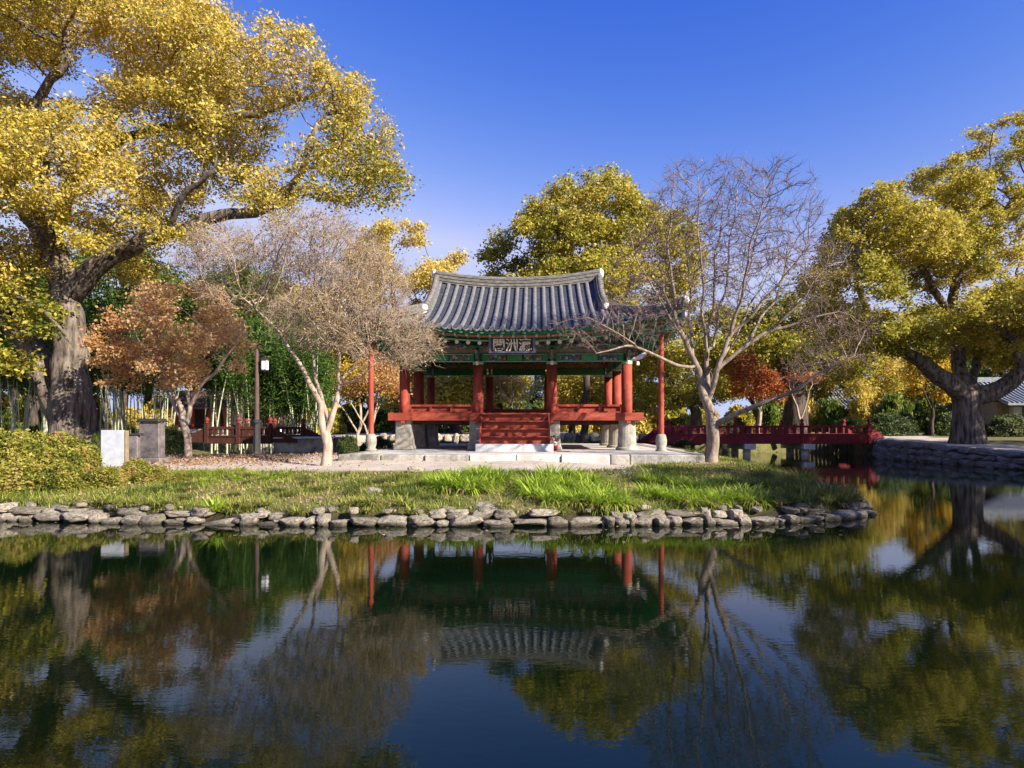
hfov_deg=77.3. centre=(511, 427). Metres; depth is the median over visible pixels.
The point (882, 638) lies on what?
pond water
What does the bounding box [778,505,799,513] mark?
rock
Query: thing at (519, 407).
park shrub
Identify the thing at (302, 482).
sedge clump
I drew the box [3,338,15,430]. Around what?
bamboo
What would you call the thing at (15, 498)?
bank weed
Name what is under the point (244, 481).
sedge clump
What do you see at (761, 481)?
sedge clump
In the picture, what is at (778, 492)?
sedge clump
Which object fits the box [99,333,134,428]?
bamboo
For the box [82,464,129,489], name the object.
azalea bush
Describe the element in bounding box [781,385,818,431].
park shrub
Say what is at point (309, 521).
rock
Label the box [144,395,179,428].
park shrub
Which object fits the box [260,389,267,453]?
bamboo
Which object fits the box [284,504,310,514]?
bank weed
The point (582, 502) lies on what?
bank weed
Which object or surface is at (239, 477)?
daylily clump
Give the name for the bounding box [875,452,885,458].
wall stone
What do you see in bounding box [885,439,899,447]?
wall stone
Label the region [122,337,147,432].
bamboo
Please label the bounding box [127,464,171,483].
azalea bush
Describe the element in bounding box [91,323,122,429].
bamboo
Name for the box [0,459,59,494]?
azalea bush
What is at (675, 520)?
rock
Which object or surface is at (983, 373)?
park tree
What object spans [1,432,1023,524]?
ground
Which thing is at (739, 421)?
clipped bush
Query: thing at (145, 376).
bamboo
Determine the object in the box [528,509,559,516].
rock
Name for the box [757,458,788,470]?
sedge clump
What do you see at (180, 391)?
bamboo
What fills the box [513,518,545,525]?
rock
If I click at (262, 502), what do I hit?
bank weed
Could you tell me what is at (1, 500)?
bank weed
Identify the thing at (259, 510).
rock
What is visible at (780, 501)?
bank weed
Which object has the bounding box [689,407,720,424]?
park shrub
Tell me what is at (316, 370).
bamboo
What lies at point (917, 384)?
yellow tree
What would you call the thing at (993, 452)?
wall stone
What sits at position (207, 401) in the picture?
bamboo
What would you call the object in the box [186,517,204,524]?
rock
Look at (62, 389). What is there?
old tree
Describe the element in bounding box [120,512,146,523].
rock
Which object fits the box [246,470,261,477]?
daylily clump
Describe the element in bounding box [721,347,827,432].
red maple
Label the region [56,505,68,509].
rock
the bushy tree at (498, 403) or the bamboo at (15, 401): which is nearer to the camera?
the bamboo at (15, 401)
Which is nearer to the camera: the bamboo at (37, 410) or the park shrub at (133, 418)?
the bamboo at (37, 410)
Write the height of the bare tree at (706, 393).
8.186 m
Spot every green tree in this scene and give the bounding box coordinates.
[3,260,88,425]
[70,242,192,429]
[172,256,326,426]
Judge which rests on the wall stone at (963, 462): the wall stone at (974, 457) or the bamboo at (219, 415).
the wall stone at (974, 457)
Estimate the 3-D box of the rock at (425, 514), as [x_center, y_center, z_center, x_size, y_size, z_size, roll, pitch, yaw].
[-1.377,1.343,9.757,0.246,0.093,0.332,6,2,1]
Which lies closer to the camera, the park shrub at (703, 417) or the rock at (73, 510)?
the rock at (73, 510)
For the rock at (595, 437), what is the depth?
37.98 m
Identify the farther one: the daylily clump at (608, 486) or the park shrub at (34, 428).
the park shrub at (34, 428)
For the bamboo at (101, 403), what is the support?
on the ground at (1005, 444)
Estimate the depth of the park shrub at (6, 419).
33.33 m
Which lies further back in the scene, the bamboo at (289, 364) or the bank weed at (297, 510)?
the bamboo at (289, 364)
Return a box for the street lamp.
[252,349,269,454]
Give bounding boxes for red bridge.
[182,417,320,443]
[640,418,884,454]
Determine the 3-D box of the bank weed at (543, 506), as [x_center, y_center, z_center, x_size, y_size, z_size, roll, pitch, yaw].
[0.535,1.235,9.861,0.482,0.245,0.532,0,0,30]
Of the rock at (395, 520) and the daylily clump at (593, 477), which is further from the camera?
the daylily clump at (593, 477)
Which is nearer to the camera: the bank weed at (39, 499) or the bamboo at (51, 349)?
the bank weed at (39, 499)
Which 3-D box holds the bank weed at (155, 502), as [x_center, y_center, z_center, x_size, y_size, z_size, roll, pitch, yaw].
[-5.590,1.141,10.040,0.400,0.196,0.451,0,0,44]
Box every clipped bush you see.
[90,431,100,455]
[165,423,183,454]
[337,434,359,454]
[358,436,393,451]
[560,440,582,443]
[664,413,703,432]
[673,439,694,449]
[722,414,745,432]
[833,416,865,433]
[860,411,920,435]
[921,412,951,435]
[984,413,1023,436]
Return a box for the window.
[1014,407,1021,415]
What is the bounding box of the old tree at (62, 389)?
[0,0,424,446]
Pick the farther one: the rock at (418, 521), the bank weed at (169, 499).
the bank weed at (169, 499)
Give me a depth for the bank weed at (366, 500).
9.99 m
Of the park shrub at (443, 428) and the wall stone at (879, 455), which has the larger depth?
the park shrub at (443, 428)
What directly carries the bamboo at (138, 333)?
on the ground at (1005, 444)
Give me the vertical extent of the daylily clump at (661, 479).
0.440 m
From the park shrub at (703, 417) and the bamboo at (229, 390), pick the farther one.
the park shrub at (703, 417)
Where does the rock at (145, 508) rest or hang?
on the rock at (132, 519)
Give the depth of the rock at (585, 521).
9.56 m
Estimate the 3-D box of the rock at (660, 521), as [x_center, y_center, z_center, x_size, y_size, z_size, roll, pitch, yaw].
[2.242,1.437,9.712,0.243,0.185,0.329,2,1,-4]
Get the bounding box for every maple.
[74,276,265,457]
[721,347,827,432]
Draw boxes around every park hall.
[151,391,296,432]
[780,387,895,422]
[943,377,1023,432]
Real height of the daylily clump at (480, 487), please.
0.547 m
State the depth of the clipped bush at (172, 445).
18.93 m
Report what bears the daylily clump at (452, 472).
on the ground at (1005, 444)
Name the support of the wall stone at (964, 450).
on the wall stone at (955, 455)
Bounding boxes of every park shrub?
[0,392,10,414]
[0,409,21,431]
[4,389,47,425]
[16,423,47,435]
[92,393,112,421]
[109,406,151,428]
[110,425,138,432]
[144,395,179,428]
[179,389,202,428]
[307,403,346,434]
[338,402,366,432]
[356,398,393,432]
[438,425,467,432]
[500,396,532,408]
[531,398,543,408]
[560,391,593,431]
[592,425,601,431]
[621,397,666,433]
[664,398,687,424]
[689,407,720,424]
[724,404,755,431]
[753,392,782,424]
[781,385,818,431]
[813,397,846,431]
[846,390,879,424]
[876,391,917,431]
[912,398,944,431]
[940,404,951,431]
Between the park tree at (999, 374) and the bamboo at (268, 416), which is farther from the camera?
the park tree at (999, 374)
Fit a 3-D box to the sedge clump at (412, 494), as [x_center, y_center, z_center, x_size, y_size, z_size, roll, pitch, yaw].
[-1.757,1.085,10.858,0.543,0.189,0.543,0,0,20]
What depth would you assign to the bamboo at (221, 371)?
28.79 m
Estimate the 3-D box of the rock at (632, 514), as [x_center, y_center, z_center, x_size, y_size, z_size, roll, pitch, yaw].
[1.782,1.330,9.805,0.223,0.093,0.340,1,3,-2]
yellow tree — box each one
[330,354,410,445]
[891,348,969,435]
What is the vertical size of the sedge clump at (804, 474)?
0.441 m
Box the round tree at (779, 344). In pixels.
[684,290,890,432]
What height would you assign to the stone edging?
0.020 m
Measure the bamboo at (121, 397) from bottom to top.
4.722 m
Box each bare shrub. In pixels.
[494,375,543,408]
[778,356,823,424]
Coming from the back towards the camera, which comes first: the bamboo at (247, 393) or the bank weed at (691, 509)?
the bamboo at (247, 393)
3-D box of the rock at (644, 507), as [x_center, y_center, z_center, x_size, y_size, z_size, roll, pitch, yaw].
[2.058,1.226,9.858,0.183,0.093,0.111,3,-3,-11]
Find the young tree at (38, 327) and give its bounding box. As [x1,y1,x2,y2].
[0,242,80,381]
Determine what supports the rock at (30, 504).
on the rock at (25, 510)
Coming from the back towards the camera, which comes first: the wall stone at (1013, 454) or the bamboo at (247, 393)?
the bamboo at (247, 393)
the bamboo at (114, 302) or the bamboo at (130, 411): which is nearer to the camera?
the bamboo at (114, 302)
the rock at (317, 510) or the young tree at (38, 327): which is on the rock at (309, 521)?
the rock at (317, 510)
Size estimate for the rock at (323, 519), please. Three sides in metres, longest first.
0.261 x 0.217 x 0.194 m
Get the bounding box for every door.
[200,410,206,424]
[217,410,223,424]
[233,410,236,424]
[264,411,272,424]
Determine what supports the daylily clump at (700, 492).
on the ground at (1005, 444)
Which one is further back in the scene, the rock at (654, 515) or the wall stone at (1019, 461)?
the wall stone at (1019, 461)
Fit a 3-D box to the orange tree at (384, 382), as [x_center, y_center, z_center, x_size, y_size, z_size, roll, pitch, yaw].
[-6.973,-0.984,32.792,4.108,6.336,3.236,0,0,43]
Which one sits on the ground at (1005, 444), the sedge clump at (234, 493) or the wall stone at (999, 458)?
the sedge clump at (234, 493)
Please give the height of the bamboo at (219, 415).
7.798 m
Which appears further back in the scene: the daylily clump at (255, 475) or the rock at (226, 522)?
the daylily clump at (255, 475)
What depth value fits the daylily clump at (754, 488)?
11.01 m
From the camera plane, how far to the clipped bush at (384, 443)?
30.46 m
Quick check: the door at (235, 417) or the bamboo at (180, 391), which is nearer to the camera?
the bamboo at (180, 391)
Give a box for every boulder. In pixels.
[325,505,340,510]
[473,502,499,508]
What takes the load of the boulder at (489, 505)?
on the ground at (1005, 444)
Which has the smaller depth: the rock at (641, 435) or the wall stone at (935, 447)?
the wall stone at (935, 447)
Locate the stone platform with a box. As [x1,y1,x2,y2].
[338,443,704,464]
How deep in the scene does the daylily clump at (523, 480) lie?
11.53 m
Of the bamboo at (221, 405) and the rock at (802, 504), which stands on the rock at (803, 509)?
the rock at (802, 504)
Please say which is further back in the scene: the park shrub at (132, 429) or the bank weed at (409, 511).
the park shrub at (132, 429)
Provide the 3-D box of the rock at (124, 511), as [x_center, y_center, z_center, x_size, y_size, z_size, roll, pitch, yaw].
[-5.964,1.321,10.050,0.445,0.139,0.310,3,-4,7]
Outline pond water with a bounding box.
[0,452,1023,767]
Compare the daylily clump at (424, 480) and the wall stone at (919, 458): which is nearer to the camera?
the daylily clump at (424, 480)
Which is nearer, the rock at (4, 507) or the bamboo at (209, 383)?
the rock at (4, 507)
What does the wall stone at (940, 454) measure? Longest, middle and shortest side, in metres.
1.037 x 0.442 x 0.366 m
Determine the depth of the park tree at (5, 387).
51.58 m
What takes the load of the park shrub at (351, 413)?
on the ground at (1005, 444)
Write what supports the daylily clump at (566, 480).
on the ground at (1005, 444)
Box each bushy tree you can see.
[374,369,438,414]
[410,376,494,433]
[469,369,533,408]
[539,370,621,433]
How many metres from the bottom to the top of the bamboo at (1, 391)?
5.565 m
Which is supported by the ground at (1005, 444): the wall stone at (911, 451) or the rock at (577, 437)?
the rock at (577, 437)
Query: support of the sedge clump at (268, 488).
on the ground at (1005, 444)
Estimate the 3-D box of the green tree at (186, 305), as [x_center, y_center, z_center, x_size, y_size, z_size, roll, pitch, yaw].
[-17.123,-5.143,40.061,11.150,11.364,6.564,0,0,0]
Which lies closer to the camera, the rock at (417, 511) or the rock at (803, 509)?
the rock at (417, 511)
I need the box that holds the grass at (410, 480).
[0,456,838,514]
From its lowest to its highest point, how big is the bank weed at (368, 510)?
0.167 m
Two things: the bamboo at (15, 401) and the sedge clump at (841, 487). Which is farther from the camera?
the bamboo at (15, 401)
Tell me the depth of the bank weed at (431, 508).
9.90 m
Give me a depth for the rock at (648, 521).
9.60 m
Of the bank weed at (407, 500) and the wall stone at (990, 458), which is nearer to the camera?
the bank weed at (407, 500)
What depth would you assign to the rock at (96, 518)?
9.89 m
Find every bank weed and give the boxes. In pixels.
[0,490,26,501]
[0,493,16,502]
[3,493,22,502]
[24,494,46,502]
[63,493,86,503]
[82,493,105,502]
[89,493,120,503]
[107,496,121,503]
[110,492,126,500]
[115,494,143,505]
[125,498,141,505]
[139,494,156,503]
[141,495,166,507]
[157,494,181,505]
[218,498,247,515]
[234,496,251,506]
[250,493,276,505]
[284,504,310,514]
[336,497,355,506]
[356,497,376,505]
[357,492,382,506]
[362,505,377,512]
[384,492,421,506]
[393,499,433,516]
[424,499,448,516]
[427,501,453,508]
[494,494,511,508]
[534,499,560,508]
[547,499,573,516]
[565,491,591,505]
[580,501,608,516]
[634,503,663,514]
[670,492,702,507]
[683,502,699,512]
[700,497,718,505]
[739,489,767,509]
[773,494,791,503]
[790,493,812,504]
[820,495,834,502]
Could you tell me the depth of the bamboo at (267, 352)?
29.66 m
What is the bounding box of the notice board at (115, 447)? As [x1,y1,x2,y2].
[101,430,128,466]
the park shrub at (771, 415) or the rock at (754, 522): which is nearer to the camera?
the rock at (754, 522)
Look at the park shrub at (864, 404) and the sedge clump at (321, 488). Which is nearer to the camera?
the sedge clump at (321, 488)
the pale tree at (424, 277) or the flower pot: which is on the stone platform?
the flower pot
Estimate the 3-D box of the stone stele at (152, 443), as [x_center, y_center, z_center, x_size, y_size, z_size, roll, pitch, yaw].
[-9.113,0.324,16.200,0.740,1.125,0.460,0,0,6]
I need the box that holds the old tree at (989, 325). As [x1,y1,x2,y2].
[781,107,1023,443]
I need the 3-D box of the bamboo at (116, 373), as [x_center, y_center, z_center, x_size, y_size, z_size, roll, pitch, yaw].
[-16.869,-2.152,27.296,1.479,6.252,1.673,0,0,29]
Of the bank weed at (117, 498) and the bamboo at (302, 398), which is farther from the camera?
the bamboo at (302, 398)
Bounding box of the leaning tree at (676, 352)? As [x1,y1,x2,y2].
[621,320,733,432]
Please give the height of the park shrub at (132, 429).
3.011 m
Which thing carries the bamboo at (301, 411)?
on the ground at (1005, 444)
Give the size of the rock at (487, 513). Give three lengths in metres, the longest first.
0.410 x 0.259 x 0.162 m
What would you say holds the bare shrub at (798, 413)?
on the ground at (1005, 444)
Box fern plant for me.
[194,492,232,512]
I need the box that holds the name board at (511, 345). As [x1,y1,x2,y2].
[488,337,534,352]
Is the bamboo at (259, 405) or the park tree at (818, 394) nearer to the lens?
the bamboo at (259, 405)
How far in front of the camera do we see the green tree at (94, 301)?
37.50 m
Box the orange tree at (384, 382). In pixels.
[341,350,413,434]
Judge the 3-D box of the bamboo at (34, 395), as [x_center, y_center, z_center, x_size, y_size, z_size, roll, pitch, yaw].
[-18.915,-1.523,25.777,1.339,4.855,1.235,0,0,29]
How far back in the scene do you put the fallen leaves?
14.94 m
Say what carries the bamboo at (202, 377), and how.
on the ground at (1005, 444)
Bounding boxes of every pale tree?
[331,212,459,433]
[407,247,474,432]
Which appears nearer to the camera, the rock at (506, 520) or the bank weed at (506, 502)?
the rock at (506, 520)
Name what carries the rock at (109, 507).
on the ground at (1005, 444)
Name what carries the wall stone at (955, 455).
on the wall stone at (948, 461)
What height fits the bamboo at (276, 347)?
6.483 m
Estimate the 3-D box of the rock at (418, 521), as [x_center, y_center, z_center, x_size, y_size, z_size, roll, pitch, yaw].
[-1.353,1.417,9.632,0.432,0.210,0.266,0,-5,1]
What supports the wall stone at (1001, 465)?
on the ground at (1005, 444)
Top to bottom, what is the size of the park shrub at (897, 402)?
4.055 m
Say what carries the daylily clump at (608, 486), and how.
on the ground at (1005, 444)
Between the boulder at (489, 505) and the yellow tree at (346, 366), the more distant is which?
the yellow tree at (346, 366)
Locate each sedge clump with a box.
[173,485,192,492]
[175,492,195,500]
[222,490,242,496]
[241,478,253,483]
[264,485,279,491]
[275,488,295,498]
[292,473,309,480]
[297,480,309,485]
[299,476,315,483]
[309,483,325,491]
[343,485,359,494]
[343,491,357,496]
[350,481,366,489]
[375,476,391,483]
[380,487,402,495]
[393,481,409,488]
[397,487,417,497]
[422,493,436,499]
[737,470,787,490]
[749,465,781,478]
[756,469,817,496]
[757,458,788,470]
[757,483,801,505]
[769,467,803,481]
[771,486,831,509]
[779,466,824,480]
[779,480,838,500]
[792,474,824,488]
[800,479,871,507]
[808,476,845,491]
[809,474,871,496]
[826,483,872,503]
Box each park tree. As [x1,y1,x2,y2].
[1,284,48,421]
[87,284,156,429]
[99,274,193,410]
[137,265,223,390]
[174,277,305,389]
[249,268,344,379]
[273,286,385,394]
[328,327,384,406]
[501,369,568,407]
[621,368,671,405]
[657,328,749,408]
[692,305,817,412]
[777,325,872,403]
[810,345,909,417]
[863,348,933,404]
[904,352,1002,403]
[966,344,1021,376]
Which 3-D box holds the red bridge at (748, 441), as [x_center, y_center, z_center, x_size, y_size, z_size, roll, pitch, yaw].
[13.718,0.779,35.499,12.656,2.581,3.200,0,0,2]
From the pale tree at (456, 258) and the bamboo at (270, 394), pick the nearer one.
the bamboo at (270, 394)
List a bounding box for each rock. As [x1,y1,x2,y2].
[0,502,18,512]
[0,513,18,521]
[7,514,26,521]
[8,506,46,513]
[18,516,36,521]
[25,501,36,506]
[33,512,62,521]
[41,508,60,512]
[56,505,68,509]
[60,508,88,512]
[61,511,88,522]
[75,502,87,506]
[81,509,103,515]
[88,513,109,522]
[100,517,121,523]
[106,504,114,510]
[117,508,146,515]
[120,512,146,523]
[138,513,166,524]
[140,505,149,510]
[163,519,186,524]
[164,504,172,510]
[164,510,191,516]
[175,518,186,521]
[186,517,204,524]
[190,507,216,517]
[201,518,235,525]
[232,518,239,523]
[238,513,258,524]
[252,510,270,518]
[256,521,279,525]
[257,508,265,512]
[268,512,283,519]
[279,517,305,525]
[303,516,316,526]
[312,507,324,513]
[316,513,330,525]
[327,507,334,511]
[329,519,349,526]
[349,507,358,513]
[349,517,378,526]
[367,487,381,493]
[376,515,407,526]
[379,433,387,438]
[381,509,392,512]
[388,434,394,441]
[407,466,425,472]
[407,515,435,526]
[412,509,423,513]
[416,512,428,516]
[429,508,446,518]
[435,520,448,526]
[438,433,442,441]
[443,434,451,441]
[446,509,468,518]
[449,515,483,526]
[452,433,458,442]
[459,434,468,441]
[469,508,493,518]
[478,506,486,511]
[483,520,513,526]
[494,509,516,519]
[501,518,510,522]
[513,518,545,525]
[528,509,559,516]
[547,516,567,526]
[564,433,575,441]
[568,516,601,526]
[576,433,588,441]
[590,433,600,443]
[602,514,614,526]
[606,511,622,518]
[614,518,626,526]
[622,511,636,518]
[626,517,637,525]
[635,508,666,520]
[635,521,643,525]
[637,517,652,525]
[639,433,645,439]
[639,505,650,510]
[653,517,669,525]
[665,509,700,516]
[667,515,682,525]
[682,517,703,525]
[699,507,707,513]
[699,510,711,517]
[703,516,715,525]
[710,510,726,517]
[713,518,722,522]
[716,519,738,525]
[717,505,726,511]
[726,509,742,519]
[733,505,742,509]
[736,514,751,524]
[750,506,762,511]
[750,516,775,524]
[751,519,760,524]
[775,518,784,523]
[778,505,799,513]
[781,514,799,522]
[792,506,807,513]
[795,503,807,507]
[802,515,823,521]
[804,507,824,515]
[820,513,840,520]
[833,509,857,519]
[841,502,858,509]
[855,510,867,517]
[856,502,864,508]
[859,499,868,507]
[859,509,876,514]
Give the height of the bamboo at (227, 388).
7.404 m
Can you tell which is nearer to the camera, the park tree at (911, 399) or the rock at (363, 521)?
the rock at (363, 521)
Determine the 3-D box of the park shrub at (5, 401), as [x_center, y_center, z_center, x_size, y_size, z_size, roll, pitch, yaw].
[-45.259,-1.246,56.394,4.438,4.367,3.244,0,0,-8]
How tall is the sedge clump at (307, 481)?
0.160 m
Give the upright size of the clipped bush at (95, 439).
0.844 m
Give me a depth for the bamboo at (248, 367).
32.25 m
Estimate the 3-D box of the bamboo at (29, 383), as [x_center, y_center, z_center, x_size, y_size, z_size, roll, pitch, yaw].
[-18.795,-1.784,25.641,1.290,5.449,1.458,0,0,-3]
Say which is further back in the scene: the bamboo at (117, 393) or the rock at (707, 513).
the bamboo at (117, 393)
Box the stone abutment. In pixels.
[273,436,350,452]
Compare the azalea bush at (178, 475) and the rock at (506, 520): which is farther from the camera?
the azalea bush at (178, 475)
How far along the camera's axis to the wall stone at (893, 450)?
29.37 m
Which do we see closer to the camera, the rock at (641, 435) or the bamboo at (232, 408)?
the bamboo at (232, 408)
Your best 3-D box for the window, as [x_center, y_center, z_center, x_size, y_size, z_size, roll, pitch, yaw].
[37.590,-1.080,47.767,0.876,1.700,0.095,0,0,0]
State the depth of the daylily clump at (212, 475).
12.90 m
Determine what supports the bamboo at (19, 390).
on the ground at (1005, 444)
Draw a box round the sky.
[0,0,1023,423]
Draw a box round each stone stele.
[129,433,143,459]
[136,418,170,463]
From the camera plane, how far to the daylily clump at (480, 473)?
12.25 m
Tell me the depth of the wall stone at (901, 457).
28.65 m
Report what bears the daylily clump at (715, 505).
on the ground at (1005, 444)
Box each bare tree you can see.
[162,197,448,465]
[549,147,894,462]
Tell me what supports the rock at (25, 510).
on the ground at (1005, 444)
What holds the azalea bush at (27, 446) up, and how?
on the ground at (1005, 444)
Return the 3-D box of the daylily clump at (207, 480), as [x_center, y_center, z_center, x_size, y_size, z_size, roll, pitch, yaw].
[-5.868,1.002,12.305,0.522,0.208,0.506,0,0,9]
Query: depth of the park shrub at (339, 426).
43.41 m
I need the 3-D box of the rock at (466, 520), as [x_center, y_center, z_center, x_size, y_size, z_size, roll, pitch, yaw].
[-0.687,1.403,9.626,0.542,0.177,0.289,-5,-3,1]
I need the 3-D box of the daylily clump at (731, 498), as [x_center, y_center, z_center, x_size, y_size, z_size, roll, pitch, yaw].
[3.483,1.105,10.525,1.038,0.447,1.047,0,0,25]
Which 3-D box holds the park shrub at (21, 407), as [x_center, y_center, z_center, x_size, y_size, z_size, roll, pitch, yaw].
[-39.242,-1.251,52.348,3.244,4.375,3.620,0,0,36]
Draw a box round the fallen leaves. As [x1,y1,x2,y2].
[15,452,810,512]
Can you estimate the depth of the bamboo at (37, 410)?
27.65 m
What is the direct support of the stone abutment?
on the ground at (1005, 444)
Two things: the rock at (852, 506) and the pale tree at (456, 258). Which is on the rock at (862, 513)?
the rock at (852, 506)
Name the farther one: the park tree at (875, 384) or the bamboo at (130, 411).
the park tree at (875, 384)
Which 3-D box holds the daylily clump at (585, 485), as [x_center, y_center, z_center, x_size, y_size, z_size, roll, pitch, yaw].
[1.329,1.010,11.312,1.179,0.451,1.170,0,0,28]
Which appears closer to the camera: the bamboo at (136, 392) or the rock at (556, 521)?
the rock at (556, 521)
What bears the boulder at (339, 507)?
on the ground at (1005, 444)
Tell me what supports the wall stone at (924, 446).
on the wall stone at (923, 452)
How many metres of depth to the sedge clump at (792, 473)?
13.60 m
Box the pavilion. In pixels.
[341,268,689,451]
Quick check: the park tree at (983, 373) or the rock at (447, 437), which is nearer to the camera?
the rock at (447, 437)
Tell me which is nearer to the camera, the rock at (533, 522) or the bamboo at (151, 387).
the rock at (533, 522)
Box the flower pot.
[550,435,557,450]
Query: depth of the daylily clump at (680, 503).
10.26 m
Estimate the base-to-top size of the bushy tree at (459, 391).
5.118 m
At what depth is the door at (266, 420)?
46.72 m
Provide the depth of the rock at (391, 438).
37.48 m
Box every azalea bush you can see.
[0,427,50,438]
[0,428,29,460]
[0,432,56,478]
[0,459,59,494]
[33,430,100,463]
[33,458,90,491]
[35,442,104,471]
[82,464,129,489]
[118,456,151,473]
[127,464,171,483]
[165,470,198,483]
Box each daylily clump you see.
[194,475,216,483]
[198,471,221,478]
[211,467,231,473]
[225,474,244,480]
[231,465,248,471]
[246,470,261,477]
[260,473,281,480]
[277,470,294,477]
[416,472,457,486]
[417,466,477,494]
[435,470,503,498]
[438,466,477,480]
[457,464,503,480]
[458,461,493,472]
[469,472,511,491]
[476,461,523,483]
[505,476,556,501]
[507,471,553,491]
[521,471,567,490]
[524,485,581,505]
[527,461,582,481]
[541,471,585,489]
[543,480,580,497]
[548,482,601,510]
[554,464,593,478]
[555,472,610,491]
[569,468,616,486]
[569,484,628,512]
[579,477,636,498]
[586,484,653,515]
[631,480,664,498]
[632,469,679,485]
[646,483,691,502]
[650,487,697,506]
[663,472,698,486]
[665,488,711,507]
[680,483,712,498]
[682,474,728,492]
[683,488,734,508]
[702,482,750,507]
[713,472,747,485]
[719,481,766,495]
[732,485,779,511]
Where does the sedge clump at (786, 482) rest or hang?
on the ground at (1005, 444)
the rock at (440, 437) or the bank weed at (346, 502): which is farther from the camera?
the rock at (440, 437)
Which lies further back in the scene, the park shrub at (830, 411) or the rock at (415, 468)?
the park shrub at (830, 411)
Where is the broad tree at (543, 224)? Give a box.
[473,161,717,443]
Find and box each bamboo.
[0,329,16,431]
[0,331,22,430]
[1,336,29,429]
[2,338,23,433]
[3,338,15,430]
[5,372,32,429]
[10,320,48,430]
[10,378,26,430]
[12,321,36,429]
[16,383,33,422]
[22,333,52,431]
[22,385,40,432]
[25,320,51,433]
[40,326,52,435]
[82,299,118,429]
[86,325,112,429]
[88,353,110,429]
[89,296,128,429]
[91,315,106,433]
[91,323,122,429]
[93,296,134,418]
[94,305,133,429]
[95,385,118,399]
[98,302,125,429]
[98,317,133,429]
[98,335,125,429]
[98,375,112,414]
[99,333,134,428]
[102,330,131,430]
[111,387,136,432]
[116,379,132,429]
[118,381,136,427]
[120,316,129,429]
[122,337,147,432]
[122,352,149,432]
[123,375,151,417]
[125,317,135,422]
[125,360,148,427]
[126,363,148,418]
[128,326,157,418]
[131,328,158,417]
[136,345,162,417]
[141,346,172,417]
[146,343,165,418]
[147,304,170,418]
[148,338,175,450]
[152,359,176,422]
[160,339,179,425]
[161,327,189,425]
[167,340,193,424]
[187,320,218,444]
[192,359,219,449]
[196,323,217,451]
[196,380,223,450]
[200,353,224,452]
[203,323,223,452]
[204,301,243,453]
[206,347,226,453]
[207,382,232,451]
[210,334,246,453]
[211,302,228,451]
[211,304,245,453]
[212,332,247,453]
[215,342,251,453]
[216,309,259,453]
[220,315,259,453]
[220,368,240,418]
[220,381,246,451]
[220,386,243,430]
[231,317,261,451]
[233,372,259,453]
[234,356,269,454]
[239,315,269,426]
[241,327,276,453]
[247,319,266,385]
[248,356,284,454]
[248,371,274,454]
[250,328,278,426]
[251,332,292,453]
[259,375,279,453]
[260,344,293,453]
[260,359,294,453]
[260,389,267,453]
[265,349,299,454]
[266,365,300,453]
[268,327,315,454]
[268,331,294,453]
[268,347,299,434]
[269,336,303,453]
[271,335,310,453]
[281,346,319,453]
[288,339,323,429]
[289,378,318,454]
[294,364,315,453]
[296,320,331,453]
[298,336,326,427]
[302,371,328,453]
[304,342,334,453]
[304,361,333,453]
[307,369,334,430]
[318,357,342,434]
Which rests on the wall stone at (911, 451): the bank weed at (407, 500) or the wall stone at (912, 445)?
the wall stone at (912, 445)
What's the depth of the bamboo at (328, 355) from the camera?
29.98 m
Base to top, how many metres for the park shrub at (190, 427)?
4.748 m
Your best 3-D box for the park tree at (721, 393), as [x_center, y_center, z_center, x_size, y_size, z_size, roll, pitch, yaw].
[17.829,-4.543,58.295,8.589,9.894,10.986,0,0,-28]
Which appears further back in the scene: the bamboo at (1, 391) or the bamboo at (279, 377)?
the bamboo at (279, 377)
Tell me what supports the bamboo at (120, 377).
on the ground at (1005, 444)
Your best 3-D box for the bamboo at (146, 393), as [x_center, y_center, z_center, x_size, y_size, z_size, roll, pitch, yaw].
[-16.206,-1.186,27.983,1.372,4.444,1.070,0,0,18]
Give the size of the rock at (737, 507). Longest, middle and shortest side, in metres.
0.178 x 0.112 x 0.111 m
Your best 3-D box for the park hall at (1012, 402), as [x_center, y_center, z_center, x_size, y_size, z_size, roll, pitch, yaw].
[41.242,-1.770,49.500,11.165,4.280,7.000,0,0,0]
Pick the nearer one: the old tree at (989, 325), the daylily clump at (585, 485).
the daylily clump at (585, 485)
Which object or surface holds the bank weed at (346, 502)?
on the ground at (1005, 444)
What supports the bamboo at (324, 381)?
on the ground at (1005, 444)
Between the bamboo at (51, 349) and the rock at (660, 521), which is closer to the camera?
the rock at (660, 521)
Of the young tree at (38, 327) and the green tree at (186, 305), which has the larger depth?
the green tree at (186, 305)
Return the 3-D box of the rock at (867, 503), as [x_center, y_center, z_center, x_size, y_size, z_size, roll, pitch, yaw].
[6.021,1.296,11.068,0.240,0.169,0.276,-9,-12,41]
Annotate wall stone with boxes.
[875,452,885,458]
[876,446,889,454]
[879,440,884,445]
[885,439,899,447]
[886,452,895,459]
[887,447,901,454]
[893,453,907,460]
[895,441,904,447]
[899,448,907,454]
[902,441,914,448]
[907,449,918,454]
[908,442,921,448]
[908,455,918,461]
[916,443,933,449]
[916,449,932,456]
[916,456,925,462]
[922,456,942,463]
[928,443,946,450]
[932,450,945,457]
[942,445,964,451]
[942,458,959,464]
[945,452,968,459]
[957,447,975,453]
[957,459,974,465]
[966,454,985,460]
[969,448,993,455]
[974,461,997,467]
[981,456,996,461]
[986,450,1004,455]
[993,462,1009,468]
[995,455,1014,462]
[1002,451,1023,458]
[1007,463,1023,469]
[1012,458,1023,464]
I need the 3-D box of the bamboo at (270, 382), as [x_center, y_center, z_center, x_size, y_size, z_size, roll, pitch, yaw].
[-11.291,-1.146,30.211,2.202,7.134,1.717,0,0,5]
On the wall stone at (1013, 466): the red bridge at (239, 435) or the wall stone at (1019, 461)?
the wall stone at (1019, 461)
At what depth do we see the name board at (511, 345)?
19.13 m

